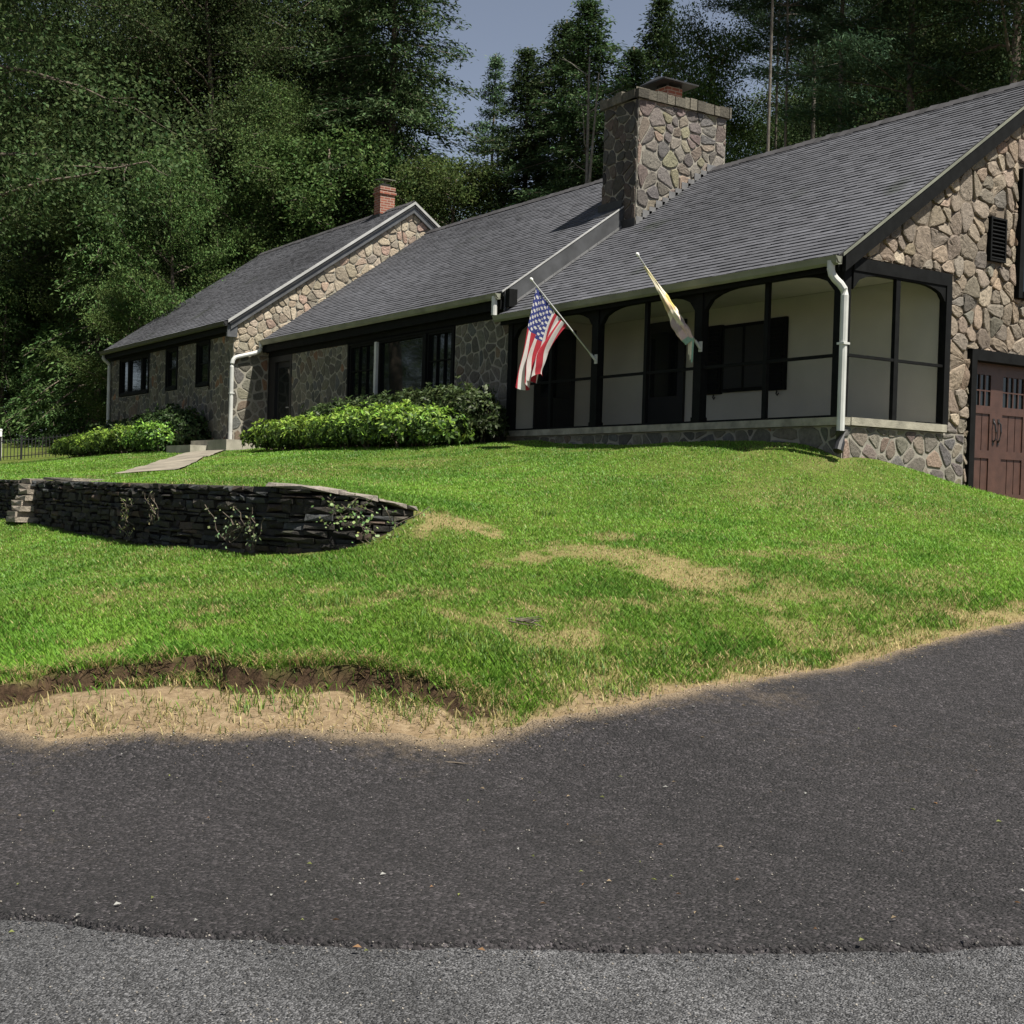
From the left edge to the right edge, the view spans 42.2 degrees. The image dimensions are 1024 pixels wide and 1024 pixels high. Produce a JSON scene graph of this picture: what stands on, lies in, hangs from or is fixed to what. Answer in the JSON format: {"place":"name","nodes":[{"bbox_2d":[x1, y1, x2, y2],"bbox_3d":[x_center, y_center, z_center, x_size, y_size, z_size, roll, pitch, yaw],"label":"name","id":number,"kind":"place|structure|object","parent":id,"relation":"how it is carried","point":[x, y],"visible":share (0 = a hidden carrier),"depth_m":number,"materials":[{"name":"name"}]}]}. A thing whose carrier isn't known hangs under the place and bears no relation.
{"place":"outdoors","nodes":[
{"label":"outdoors","id":0,"kind":"place"},
{"bbox_2d":[117,450,222,472],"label":"path","id":1,"kind":"structure","parent":0,"point":[178,461],"depth_m":26.49,"materials":[{"name":"concrete"}]},
{"bbox_2d":[0,0,1021,220],"label":"sky","id":2,"kind":"structure","parent":0,"point":[497,26],"materials":[{"name":"blue"}]},
{"bbox_2d":[0,621,1023,954],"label":"driveway","id":3,"kind":"structure","parent":0,"point":[940,763],"depth_m":6.73,"materials":[{"name":"grey asphalt"}]},
{"bbox_2d":[445,761,467,763],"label":"fallen branch","id":4,"kind":"object","parent":3,"relation":"on","point":[456,762],"visible":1,"depth_m":8.12,"materials":[{"name":"wood"}]},
{"bbox_2d":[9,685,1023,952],"bbox_3d":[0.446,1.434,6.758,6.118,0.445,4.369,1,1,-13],"label":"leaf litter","id":5,"kind":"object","parent":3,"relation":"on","point":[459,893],"visible":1,"depth_m":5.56,"materials":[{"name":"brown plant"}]},
{"bbox_2d":[0,920,1023,1023],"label":"road","id":6,"kind":"structure","parent":0,"point":[276,998],"depth_m":4.34,"materials":[{"name":"grey asphalt"}]},
{"bbox_2d":[0,912,1021,977],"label":"seam crumbs","id":7,"kind":"object","parent":6,"relation":"on","point":[531,951],"visible":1,"depth_m":4.66,"materials":[{"name":"grey asphalt"}]},
{"bbox_2d":[0,642,1023,1023],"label":"road grit","id":8,"kind":"object","parent":6,"relation":"on","point":[484,922],"visible":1,"depth_m":4.57,"materials":[{"name":"grey gravel"}]},
{"bbox_2d":[0,439,1023,744],"bbox_3d":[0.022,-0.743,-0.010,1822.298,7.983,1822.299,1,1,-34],"label":"lawn","id":9,"kind":"structure","parent":0,"point":[306,676],"depth_m":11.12,"materials":[{"name":"green plant"}]},
{"bbox_2d":[0,304,29,416],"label":"young tree","id":10,"kind":"object","parent":9,"relation":"on","point":[7,349],"visible":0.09,"depth_m":62.10,"materials":[{"name":"green plant"}]},
{"bbox_2d":[0,2,41,275],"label":"pine tree","id":11,"kind":"object","parent":9,"relation":"on","point":[11,132],"visible":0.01,"depth_m":76.17,"materials":[{"name":"green plant"}]},
{"bbox_2d":[0,279,55,443],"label":"young hemlock","id":12,"kind":"object","parent":9,"relation":"on","point":[9,329],"visible":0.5,"depth_m":59.83,"materials":[{"name":"green plant"}]},
{"bbox_2d":[0,429,79,460],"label":"picket fence","id":13,"kind":"object","parent":9,"relation":"on","point":[28,439],"visible":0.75,"depth_m":44.32,"materials":[{"name":"black metal"}]},
{"bbox_2d":[0,322,90,443],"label":"young hemlock","id":14,"kind":"object","parent":9,"relation":"on","point":[44,328],"visible":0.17,"depth_m":58.44,"materials":[{"name":"green plant"}]},
{"bbox_2d":[0,271,93,442],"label":"young tree","id":15,"kind":"object","parent":9,"relation":"on","point":[27,313],"visible":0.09,"depth_m":65.10,"materials":[{"name":"green plant"}]},
{"bbox_2d":[1,26,106,429],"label":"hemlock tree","id":16,"kind":"object","parent":9,"relation":"on","point":[36,241],"depth_m":72.84,"materials":[{"name":"green plant"}]},
{"bbox_2d":[0,185,149,447],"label":"young hemlock","id":17,"kind":"object","parent":9,"relation":"on","point":[73,347],"visible":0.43,"depth_m":52.13,"materials":[{"name":"green plant"}]},
{"bbox_2d":[0,0,166,438],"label":"broadleaf tree","id":18,"kind":"object","parent":9,"relation":"on","point":[41,27],"visible":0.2,"depth_m":64.07,"materials":[{"name":"green plant"}]},
{"bbox_2d":[0,92,177,422],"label":"broadleaf tree","id":19,"kind":"object","parent":9,"relation":"on","point":[62,237],"visible":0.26,"depth_m":59.66,"materials":[{"name":"green plant"}]},
{"bbox_2d":[47,424,149,457],"bbox_3d":[-12.341,-2.097,39.859,2.030,0.999,7.269,1,1,-34],"label":"rhododendron","id":20,"kind":"object","parent":9,"relation":"on","point":[96,442],"visible":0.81,"depth_m":38.74,"materials":[{"name":"green plant"}]},
{"bbox_2d":[39,265,182,423],"bbox_3d":[-14.453,-5.717,50.080,5.970,7.009,5.876,1,1,-39],"label":"young tree","id":21,"kind":"object","parent":9,"relation":"on","point":[98,324],"visible":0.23,"depth_m":49.13,"materials":[{"name":"green plant"}]},
{"bbox_2d":[83,413,142,451],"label":"laurel hedge","id":22,"kind":"object","parent":9,"relation":"on","point":[121,422],"visible":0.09,"depth_m":40.82,"materials":[{"name":"green plant"}]},
{"bbox_2d":[0,0,232,423],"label":"broadleaf tree","id":23,"kind":"object","parent":9,"relation":"on","point":[46,134],"visible":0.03,"depth_m":69.55,"materials":[{"name":"green plant"}]},
{"bbox_2d":[0,0,275,280],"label":"broadleaf tree","id":24,"kind":"object","parent":9,"relation":"on","point":[71,172],"visible":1,"depth_m":36.62,"materials":[{"name":"green plant"}]},
{"bbox_2d":[16,75,259,318],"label":"broadleaf tree","id":25,"kind":"object","parent":9,"relation":"on","point":[65,124],"depth_m":75.15,"materials":[{"name":"green plant"}]},
{"bbox_2d":[1,0,306,331],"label":"broadleaf tree","id":26,"kind":"object","parent":9,"relation":"on","point":[98,28],"visible":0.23,"depth_m":57.46,"materials":[{"name":"green plant"}]},
{"bbox_2d":[120,418,189,451],"bbox_3d":[-9.776,-2.075,36.380,1.679,0.992,3.054,1,1,-34],"label":"rhododendron","id":27,"kind":"object","parent":9,"relation":"on","point":[148,437],"visible":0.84,"depth_m":35.69,"materials":[{"name":"green plant"}]},
{"bbox_2d":[0,0,328,305],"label":"broadleaf tree","id":28,"kind":"object","parent":9,"relation":"on","point":[217,23],"visible":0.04,"depth_m":61.06,"materials":[{"name":"green plant"}]},
{"bbox_2d":[90,143,249,409],"bbox_3d":[-11.546,-7.330,45.750,5.804,10.904,5.713,2,1,-13],"label":"young tree","id":29,"kind":"object","parent":9,"relation":"on","point":[129,283],"visible":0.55,"depth_m":45.34,"materials":[{"name":"green plant"}]},
{"bbox_2d":[131,402,211,450],"bbox_3d":[-9.501,-2.360,37.008,1.430,1.426,4.453,1,1,-34],"label":"laurel hedge","id":30,"kind":"object","parent":9,"relation":"on","point":[181,419],"visible":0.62,"depth_m":35.70,"materials":[{"name":"green plant"}]},
{"bbox_2d":[118,14,249,222],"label":"broadleaf tree","id":31,"kind":"object","parent":9,"relation":"on","point":[198,92],"visible":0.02,"depth_m":75.15,"materials":[{"name":"green plant"}]},
{"bbox_2d":[166,445,206,452],"bbox_3d":[-8.459,-1.579,34.471,0.448,0.290,1.800,1,1,-34],"label":"entry step","id":32,"kind":"object","parent":9,"relation":"on","point":[180,448],"visible":0.57,"depth_m":33.94,"materials":[{"name":"concrete"}]},
{"bbox_2d":[0,479,417,554],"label":"retaining wall","id":33,"kind":"structure","parent":9,"relation":"on","point":[290,515],"depth_m":14.86,"materials":[{"name":"stone"}]},
{"bbox_2d":[6,477,104,521],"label":"stone steps","id":34,"kind":"structure","parent":33,"relation":"on","point":[20,512],"depth_m":20.35,"materials":[{"name":"grey stone"}]},
{"bbox_2d":[118,498,137,541],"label":"creeper","id":35,"kind":"object","parent":33,"relation":"attached to","point":[126,521],"visible":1,"depth_m":16.72,"materials":[{"name":"green plant"}]},
{"bbox_2d":[142,491,159,524],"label":"creeper","id":36,"kind":"object","parent":33,"relation":"attached to","point":[152,510],"visible":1,"depth_m":16.03,"materials":[{"name":"green plant"}]},
{"bbox_2d":[204,503,252,548],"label":"creeper","id":37,"kind":"object","parent":33,"relation":"attached to","point":[231,523],"visible":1,"depth_m":14.33,"materials":[{"name":"green plant"}]},
{"bbox_2d":[245,516,264,549],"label":"creeper","id":38,"kind":"object","parent":33,"relation":"attached to","point":[253,535],"visible":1,"depth_m":13.95,"materials":[{"name":"green plant"}]},
{"bbox_2d":[311,494,372,530],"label":"creeper","id":39,"kind":"object","parent":33,"relation":"attached to","point":[339,510],"visible":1,"depth_m":13.38,"materials":[{"name":"green plant"}]},
{"bbox_2d":[336,500,430,545],"bbox_3d":[-1.301,0.143,13.418,0.964,0.501,0.113,2,1,-7],"label":"creeper","id":40,"kind":"object","parent":33,"relation":"attached to","point":[367,530],"visible":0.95,"depth_m":13.43,"materials":[{"name":"green plant"}]},
{"bbox_2d":[38,0,384,296],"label":"broadleaf tree","id":41,"kind":"object","parent":9,"relation":"on","point":[267,47],"visible":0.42,"depth_m":55.89,"materials":[{"name":"green plant"}]},
{"bbox_2d":[179,224,270,292],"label":"young tree","id":42,"kind":"object","parent":9,"relation":"on","point":[247,257],"visible":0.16,"depth_m":51.32,"materials":[{"name":"green plant"}]},
{"bbox_2d":[191,439,260,450],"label":"landing slab","id":43,"kind":"structure","parent":9,"relation":"on","point":[226,444],"depth_m":33.05,"materials":[{"name":"concrete"}]},
{"bbox_2d":[207,31,313,241],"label":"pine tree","id":44,"kind":"object","parent":9,"relation":"on","point":[278,79],"depth_m":74.58,"materials":[{"name":"green plant"}]},
{"bbox_2d":[0,643,529,714],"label":"eroded soil bank","id":45,"kind":"structure","parent":9,"relation":"on","point":[189,676],"depth_m":9.19,"materials":[{"name":"brown soil"}]},
{"bbox_2d":[166,60,397,296],"bbox_3d":[-9.919,-10.585,53.975,12.128,16.185,10.621,2,1,16],"label":"broadleaf tree","id":46,"kind":"object","parent":9,"relation":"on","point":[281,113],"visible":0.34,"depth_m":52.94,"materials":[{"name":"green plant"}]},
{"bbox_2d":[239,410,345,450],"bbox_3d":[-4.648,-1.742,29.169,1.798,0.888,4.970,1,1,-34],"label":"rhododendron","id":47,"kind":"object","parent":9,"relation":"on","point":[292,433],"visible":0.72,"depth_m":28.66,"materials":[{"name":"green plant"}]},
{"bbox_2d":[135,0,463,229],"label":"broadleaf tree","id":48,"kind":"object","parent":9,"relation":"on","point":[285,3],"visible":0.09,"depth_m":59.68,"materials":[{"name":"green plant"}]},
{"bbox_2d":[201,122,440,289],"bbox_3d":[-7.047,-8.717,51.658,10.594,12.980,10.428,2,1,40],"label":"young tree","id":49,"kind":"object","parent":9,"relation":"on","point":[313,157],"visible":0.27,"depth_m":51.44,"materials":[{"name":"green plant"}]},
{"bbox_2d":[216,0,444,241],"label":"hemlock tree","id":50,"kind":"object","parent":9,"relation":"on","point":[338,5],"visible":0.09,"depth_m":58.55,"materials":[{"name":"green plant"}]},
{"bbox_2d":[301,390,407,416],"bbox_3d":[-3.473,-1.990,29.223,1.247,1.203,5.092,1,1,-34],"label":"laurel hedge","id":51,"kind":"object","parent":9,"relation":"on","point":[319,410],"visible":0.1,"depth_m":29.13,"materials":[{"name":"green plant"}]},
{"bbox_2d":[313,14,412,160],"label":"hemlock tree","id":52,"kind":"object","parent":9,"relation":"on","point":[375,79],"depth_m":72.31,"materials":[{"name":"green plant"}]},
{"bbox_2d":[268,0,503,249],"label":"hemlock tree","id":53,"kind":"object","parent":9,"relation":"on","point":[392,91],"visible":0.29,"depth_m":53.95,"materials":[{"name":"green plant"}]},
{"bbox_2d":[308,399,474,448],"bbox_3d":[-2.418,-1.706,26.094,1.802,1.010,4.860,1,1,-38],"label":"rhododendron","id":54,"kind":"object","parent":9,"relation":"on","point":[397,424],"visible":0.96,"depth_m":25.21,"materials":[{"name":"green plant"}]},
{"bbox_2d":[363,148,521,225],"bbox_3d":[-2.446,-7.836,50.102,8.107,11.423,7.980,2,1,40],"label":"young tree","id":55,"kind":"object","parent":9,"relation":"on","point":[445,186],"visible":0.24,"depth_m":49.11,"materials":[{"name":"green plant"}]},
{"bbox_2d":[382,374,509,444],"bbox_3d":[-1.406,-1.961,26.146,1.426,1.403,4.277,1,1,-34],"label":"laurel hedge","id":56,"kind":"object","parent":9,"relation":"on","point":[483,417],"visible":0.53,"depth_m":24.89,"materials":[{"name":"green plant"}]},
{"bbox_2d":[459,52,514,217],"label":"pine tree","id":57,"kind":"object","parent":9,"relation":"on","point":[496,62],"visible":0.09,"depth_m":65.30,"materials":[{"name":"green plant"}]},
{"bbox_2d":[459,44,568,216],"bbox_3d":[0.217,-9.993,50.501,9.245,15.562,8.341,2,1,30],"label":"hemlock tree","id":58,"kind":"object","parent":9,"relation":"on","point":[527,60],"visible":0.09,"depth_m":50.26,"materials":[{"name":"green plant"}]},
{"bbox_2d":[506,616,543,626],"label":"fallen branch","id":59,"kind":"object","parent":9,"relation":"on","point":[522,620],"visible":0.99,"depth_m":10.23,"materials":[{"name":"grey wood"}]},
{"bbox_2d":[482,16,604,210],"bbox_3d":[2.144,-10.301,50.030,9.091,16.356,10.076,1,1,-26],"label":"hemlock tree","id":60,"kind":"object","parent":9,"relation":"on","point":[551,49],"visible":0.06,"depth_m":49.30,"materials":[{"name":"green plant"}]},
{"bbox_2d":[99,76,1023,498],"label":"stone house","id":61,"kind":"structure","parent":9,"relation":"on","point":[855,292],"depth_m":23.60,"materials":[{"name":"stone"}]},
{"bbox_2d":[118,353,149,396],"bbox_3d":[-11.708,-4.247,41.292,0.190,1.210,2.900,1,1,-34],"label":"wing window","id":62,"kind":"structure","parent":61,"relation":"in","point":[134,371],"depth_m":41.37,"materials":[{"name":"black glass"}]},
{"bbox_2d":[165,346,178,390],"bbox_3d":[-9.796,-4.142,38.410,0.190,1.230,0.980,1,1,-34],"label":"wing window","id":63,"kind":"structure","parent":61,"relation":"in","point":[171,362],"depth_m":38.54,"materials":[{"name":"black glass"}]},
{"bbox_2d":[195,339,210,386],"bbox_3d":[-8.404,-4.063,36.311,0.190,1.250,1.020,1,1,-34],"label":"wing window","id":64,"kind":"structure","parent":61,"relation":"in","point":[203,348],"depth_m":36.42,"materials":[{"name":"black glass"}]},
{"bbox_2d":[267,354,291,421],"bbox_3d":[-5.978,-2.917,34.453,0.165,2.250,1.460,1,1,-34],"label":"front door","id":65,"kind":"structure","parent":61,"relation":"in","point":[280,367],"depth_m":34.52,"materials":[{"name":"black glass"}]},
{"bbox_2d":[346,325,455,399],"bbox_3d":[-2.476,-3.208,29.167,0.190,1.360,4.840,1,1,-34],"label":"front window","id":66,"kind":"structure","parent":61,"relation":"in","point":[415,359],"depth_m":29.09,"materials":[{"name":"black glass"}]},
{"bbox_2d":[533,329,576,427],"bbox_3d":[0.838,-2.527,25.927,0.950,2.120,0.058,1,1,-34],"label":"porch door","id":67,"kind":"structure","parent":61,"relation":"in","point":[565,343],"depth_m":25.97,"materials":[{"name":"black glass"}]},
{"bbox_2d":[516,278,597,389],"bbox_3d":[0.790,-3.066,22.954,1.407,1.946,0.146,2,1,-1],"label":"national flag","id":68,"kind":"object","parent":61,"relation":"attached to","point":[547,325],"visible":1,"depth_m":22.95,"materials":[{"name":"fabric"}]},
{"bbox_2d":[647,319,686,422],"bbox_3d":[2.849,-2.472,24.777,0.070,2.160,1.100,1,1,-34],"label":"porch door","id":69,"kind":"structure","parent":61,"relation":"in","point":[666,391],"depth_m":24.70,"materials":[{"name":"black glass"}]},
{"bbox_2d":[636,252,702,362],"bbox_3d":[2.441,-3.164,20.624,1.118,1.675,0.144,2,1,-13],"label":"furled flag","id":70,"kind":"object","parent":61,"relation":"attached to","point":[680,327],"visible":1,"depth_m":20.64,"materials":[{"name":"fabric"}]},
{"bbox_2d":[721,320,763,392],"bbox_3d":[4.034,-2.684,22.999,0.070,1.180,1.100,1,1,-34],"label":"porch window","id":71,"kind":"structure","parent":61,"relation":"in","point":[742,342],"depth_m":23.00,"materials":[{"name":"black glass"}]},
{"bbox_2d":[973,362,1023,498],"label":"garage door","id":72,"kind":"structure","parent":61,"relation":"in","point":[999,425],"depth_m":20.49,"materials":[{"name":"brown wood"}]},
{"bbox_2d":[1014,168,1023,299],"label":"gable window","id":73,"kind":"structure","parent":61,"relation":"in","point":[1019,258],"depth_m":20.37,"materials":[{"name":"black paint"}]},
{"bbox_2d":[495,0,638,208],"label":"hemlock tree","id":74,"kind":"object","parent":9,"relation":"on","point":[596,51],"visible":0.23,"depth_m":46.30,"materials":[{"name":"green plant"}]},
{"bbox_2d":[562,48,618,183],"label":"bare tree","id":75,"kind":"object","parent":9,"relation":"on","point":[588,170],"visible":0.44,"depth_m":43.27,"materials":[{"name":"grey plant"}]},
{"bbox_2d":[579,44,652,176],"bbox_3d":[4.686,-9.956,51.122,8.132,15.756,9.014,1,1,-39],"label":"hemlock tree","id":76,"kind":"object","parent":9,"relation":"on","point":[634,53],"visible":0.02,"depth_m":50.57,"materials":[{"name":"green plant"}]},
{"bbox_2d":[589,0,698,154],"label":"hemlock tree","id":77,"kind":"object","parent":9,"relation":"on","point":[662,7],"visible":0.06,"depth_m":52.35,"materials":[{"name":"green plant"}]},
{"bbox_2d":[598,0,801,162],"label":"broadleaf tree","id":78,"kind":"object","parent":9,"relation":"on","point":[707,91],"visible":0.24,"depth_m":45.13,"materials":[{"name":"green plant"}]},
{"bbox_2d":[698,0,840,149],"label":"pine tree","id":79,"kind":"object","parent":9,"relation":"on","point":[736,8],"visible":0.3,"depth_m":46.87,"materials":[{"name":"green plant"}]},
{"bbox_2d":[745,0,800,151],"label":"pine tree","id":80,"kind":"object","parent":9,"relation":"on","point":[769,83],"visible":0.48,"depth_m":39.78,"materials":[{"name":"brown plant"}]},
{"bbox_2d":[726,78,819,157],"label":"broadleaf tree","id":81,"kind":"object","parent":9,"relation":"on","point":[789,99],"depth_m":91.08,"materials":[{"name":"green plant"}]},
{"bbox_2d":[731,0,853,146],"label":"pine tree","id":82,"kind":"object","parent":9,"relation":"on","point":[762,5],"visible":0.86,"depth_m":42.45,"materials":[{"name":"green plant"}]},
{"bbox_2d":[720,5,899,159],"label":"broadleaf tree","id":83,"kind":"object","parent":9,"relation":"on","point":[794,137],"visible":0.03,"depth_m":73.83,"materials":[{"name":"green plant"}]},
{"bbox_2d":[718,0,908,138],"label":"pine tree","id":84,"kind":"object","parent":9,"relation":"on","point":[813,51],"visible":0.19,"depth_m":51.73,"materials":[{"name":"green plant"}]},
{"bbox_2d":[766,26,860,145],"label":"broadleaf tree","id":85,"kind":"object","parent":9,"relation":"on","point":[807,119],"depth_m":85.93,"materials":[{"name":"green plant"}]},
{"bbox_2d":[712,0,938,131],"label":"pine tree","id":86,"kind":"object","parent":9,"relation":"on","point":[841,10],"visible":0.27,"depth_m":42.76,"materials":[{"name":"green plant"}]},
{"bbox_2d":[778,0,952,137],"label":"pine tree","id":87,"kind":"object","parent":9,"relation":"on","point":[792,105],"visible":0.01,"depth_m":72.96,"materials":[{"name":"green plant"}]},
{"bbox_2d":[757,0,986,143],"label":"broadleaf tree","id":88,"kind":"object","parent":9,"relation":"on","point":[894,112],"visible":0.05,"depth_m":56.29,"materials":[{"name":"green plant"}]},
{"bbox_2d":[722,0,1023,133],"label":"pine tree","id":89,"kind":"object","parent":9,"relation":"on","point":[854,43],"visible":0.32,"depth_m":40.35,"materials":[{"name":"green plant"}]},
{"bbox_2d":[808,0,1023,134],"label":"broadleaf tree","id":90,"kind":"object","parent":9,"relation":"on","point":[1012,47],"visible":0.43,"depth_m":39.23,"materials":[{"name":"green plant"}]},
{"bbox_2d":[869,24,970,118],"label":"hemlock tree","id":91,"kind":"object","parent":9,"relation":"on","point":[904,81],"depth_m":71.27,"materials":[{"name":"green plant"}]},
{"bbox_2d":[838,0,1023,110],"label":"broadleaf tree","id":92,"kind":"object","parent":9,"relation":"on","point":[967,37],"visible":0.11,"depth_m":44.09,"materials":[{"name":"green plant"}]}
]}

